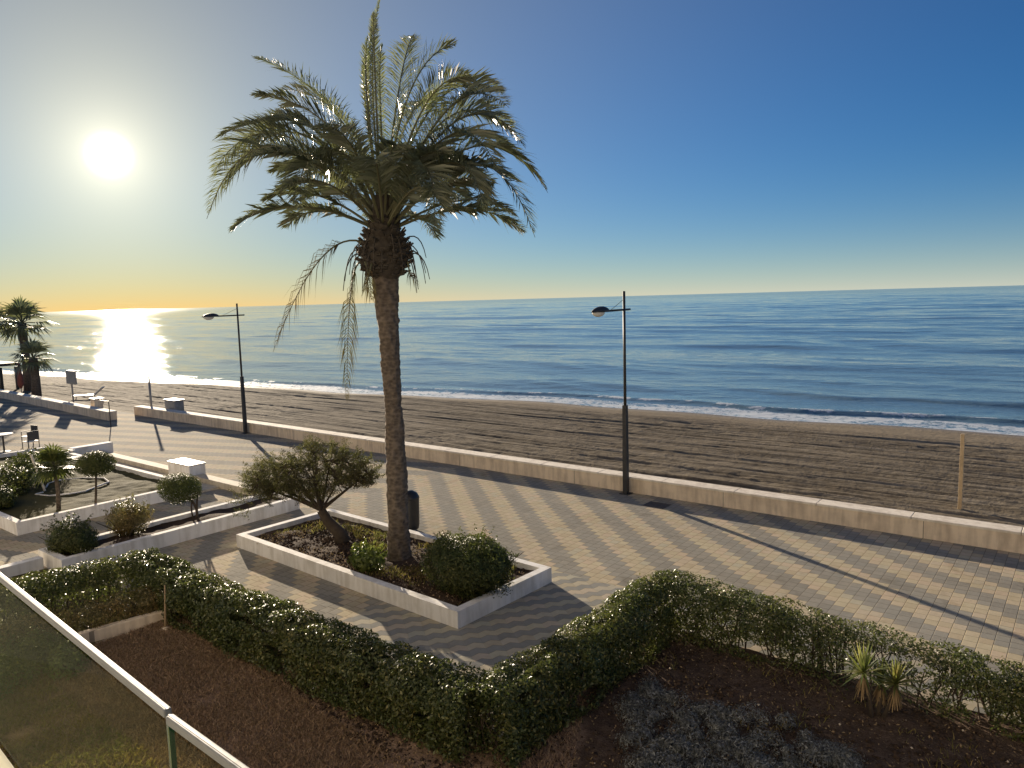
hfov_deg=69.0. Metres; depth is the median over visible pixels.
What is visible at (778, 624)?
hedge
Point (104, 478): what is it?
flowerbed edging
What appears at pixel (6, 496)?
bush
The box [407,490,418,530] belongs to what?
litter bin
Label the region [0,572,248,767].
glass balustrade
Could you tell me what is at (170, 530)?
planter
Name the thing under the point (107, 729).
green grass
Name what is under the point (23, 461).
bush
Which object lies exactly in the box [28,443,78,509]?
fan palm
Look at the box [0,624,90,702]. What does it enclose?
ground cover
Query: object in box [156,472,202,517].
topiary tree
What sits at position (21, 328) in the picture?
fan palm
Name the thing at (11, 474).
bush
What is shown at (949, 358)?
sea
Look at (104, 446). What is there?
garden wall
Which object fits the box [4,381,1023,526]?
beach
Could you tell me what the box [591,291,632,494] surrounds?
street lamp
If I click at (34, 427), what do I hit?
cafe chair
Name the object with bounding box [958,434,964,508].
beach post
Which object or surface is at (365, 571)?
fallen leaves
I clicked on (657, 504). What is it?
drain cover
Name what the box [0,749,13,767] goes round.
balcony
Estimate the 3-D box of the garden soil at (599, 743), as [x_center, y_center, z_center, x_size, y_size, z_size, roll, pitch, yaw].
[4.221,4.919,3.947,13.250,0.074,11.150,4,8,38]
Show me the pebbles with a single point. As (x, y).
(816, 714)
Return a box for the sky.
[0,0,1023,312]
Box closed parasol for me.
[17,363,23,392]
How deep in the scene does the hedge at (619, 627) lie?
9.65 m
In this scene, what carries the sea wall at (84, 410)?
on the promenade
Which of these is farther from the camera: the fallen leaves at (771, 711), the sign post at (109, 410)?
the sign post at (109, 410)
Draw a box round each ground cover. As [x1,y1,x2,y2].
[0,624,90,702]
[608,673,867,767]
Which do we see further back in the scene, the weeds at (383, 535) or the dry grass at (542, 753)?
the weeds at (383, 535)
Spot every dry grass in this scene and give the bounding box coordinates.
[489,696,584,767]
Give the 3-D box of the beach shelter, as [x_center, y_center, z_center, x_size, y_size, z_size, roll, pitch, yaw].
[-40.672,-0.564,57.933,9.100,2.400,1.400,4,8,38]
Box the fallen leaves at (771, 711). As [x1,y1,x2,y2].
[507,636,1021,767]
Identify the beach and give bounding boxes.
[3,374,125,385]
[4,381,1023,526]
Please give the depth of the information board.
44.69 m
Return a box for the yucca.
[831,642,925,717]
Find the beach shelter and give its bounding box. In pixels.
[0,361,19,389]
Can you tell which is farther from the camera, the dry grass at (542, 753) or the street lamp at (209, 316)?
the street lamp at (209, 316)
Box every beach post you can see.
[147,374,151,405]
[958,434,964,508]
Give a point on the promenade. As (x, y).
(590, 546)
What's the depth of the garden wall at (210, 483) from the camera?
24.59 m
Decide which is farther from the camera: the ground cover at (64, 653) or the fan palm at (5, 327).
the fan palm at (5, 327)
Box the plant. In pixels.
[347,538,387,572]
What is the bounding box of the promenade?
[0,398,1023,739]
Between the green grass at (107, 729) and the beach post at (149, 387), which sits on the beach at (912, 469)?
the beach post at (149, 387)
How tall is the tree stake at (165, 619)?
0.786 m
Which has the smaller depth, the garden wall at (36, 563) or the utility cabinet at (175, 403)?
the garden wall at (36, 563)
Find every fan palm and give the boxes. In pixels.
[0,295,54,390]
[0,302,16,388]
[7,337,58,395]
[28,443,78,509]
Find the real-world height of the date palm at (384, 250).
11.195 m
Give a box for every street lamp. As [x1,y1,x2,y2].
[202,303,248,433]
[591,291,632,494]
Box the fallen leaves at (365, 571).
[257,518,519,601]
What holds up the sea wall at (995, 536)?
on the promenade
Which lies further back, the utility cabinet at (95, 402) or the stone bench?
the utility cabinet at (95, 402)
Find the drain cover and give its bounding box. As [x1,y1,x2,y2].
[643,501,670,508]
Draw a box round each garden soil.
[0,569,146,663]
[0,615,502,767]
[476,628,1023,767]
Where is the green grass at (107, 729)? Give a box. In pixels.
[0,658,165,767]
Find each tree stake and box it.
[30,454,45,490]
[160,585,169,630]
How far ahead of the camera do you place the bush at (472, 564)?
13.25 m
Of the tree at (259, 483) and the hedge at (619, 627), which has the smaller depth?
the hedge at (619, 627)
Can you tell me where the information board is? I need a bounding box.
[65,370,76,402]
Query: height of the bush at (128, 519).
1.068 m
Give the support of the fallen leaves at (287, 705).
on the garden soil at (415, 757)
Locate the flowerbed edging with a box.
[35,477,109,495]
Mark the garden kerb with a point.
(107, 631)
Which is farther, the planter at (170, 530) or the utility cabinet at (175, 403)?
the utility cabinet at (175, 403)
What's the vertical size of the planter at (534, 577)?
0.300 m
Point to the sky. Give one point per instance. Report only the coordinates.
(678, 147)
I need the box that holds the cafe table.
[0,432,12,452]
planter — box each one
[0,447,194,535]
[38,494,299,573]
[236,508,551,628]
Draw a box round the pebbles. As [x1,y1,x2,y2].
[570,649,1008,765]
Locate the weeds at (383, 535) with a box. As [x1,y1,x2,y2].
[260,519,515,605]
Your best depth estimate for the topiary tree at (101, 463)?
19.90 m
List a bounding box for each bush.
[0,458,37,495]
[0,478,23,509]
[4,447,74,480]
[38,511,98,554]
[96,493,155,536]
[420,523,523,600]
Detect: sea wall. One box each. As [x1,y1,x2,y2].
[0,389,116,420]
[133,405,1023,553]
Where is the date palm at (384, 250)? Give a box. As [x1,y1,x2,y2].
[203,0,546,561]
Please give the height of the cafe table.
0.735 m
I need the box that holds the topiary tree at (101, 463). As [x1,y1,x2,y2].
[73,450,116,503]
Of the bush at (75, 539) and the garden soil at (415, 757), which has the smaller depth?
the garden soil at (415, 757)
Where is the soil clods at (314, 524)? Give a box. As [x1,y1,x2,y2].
[259,519,526,604]
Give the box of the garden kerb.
[73,609,181,648]
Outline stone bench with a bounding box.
[167,458,205,476]
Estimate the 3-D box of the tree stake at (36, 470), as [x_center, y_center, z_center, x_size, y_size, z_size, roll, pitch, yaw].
[-14.107,2.663,22.176,0.387,1.169,0.070,-2,7,0]
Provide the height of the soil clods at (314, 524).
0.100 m
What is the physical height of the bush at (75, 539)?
0.918 m
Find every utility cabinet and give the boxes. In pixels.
[89,397,103,407]
[163,398,184,410]
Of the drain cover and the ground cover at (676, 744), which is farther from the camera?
the drain cover
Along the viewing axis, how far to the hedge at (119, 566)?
13.19 m
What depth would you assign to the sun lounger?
48.34 m
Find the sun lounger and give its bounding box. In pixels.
[71,386,104,398]
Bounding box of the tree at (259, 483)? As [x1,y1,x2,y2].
[225,432,384,543]
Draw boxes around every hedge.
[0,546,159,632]
[127,553,509,763]
[462,572,682,767]
[647,569,1023,741]
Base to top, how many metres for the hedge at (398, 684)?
1.048 m
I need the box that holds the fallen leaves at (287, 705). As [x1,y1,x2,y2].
[92,616,475,767]
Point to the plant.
(365, 558)
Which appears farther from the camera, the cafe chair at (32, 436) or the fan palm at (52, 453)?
the cafe chair at (32, 436)
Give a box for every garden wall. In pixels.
[0,556,43,577]
[69,441,113,454]
[92,450,280,495]
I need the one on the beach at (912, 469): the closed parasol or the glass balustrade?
the closed parasol
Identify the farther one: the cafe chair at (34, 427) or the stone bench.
the cafe chair at (34, 427)
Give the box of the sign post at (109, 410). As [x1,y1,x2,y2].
[99,400,110,426]
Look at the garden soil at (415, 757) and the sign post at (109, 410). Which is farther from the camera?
the sign post at (109, 410)
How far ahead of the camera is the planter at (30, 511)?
21.26 m
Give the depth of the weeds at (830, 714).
9.42 m
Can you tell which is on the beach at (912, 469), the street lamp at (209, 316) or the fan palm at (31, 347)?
the fan palm at (31, 347)
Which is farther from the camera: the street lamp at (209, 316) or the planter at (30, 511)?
the street lamp at (209, 316)
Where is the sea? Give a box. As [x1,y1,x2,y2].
[0,285,1023,435]
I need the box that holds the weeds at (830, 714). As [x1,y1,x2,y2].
[652,654,981,767]
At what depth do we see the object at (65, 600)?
13.97 m
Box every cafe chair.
[20,425,38,447]
[21,430,39,448]

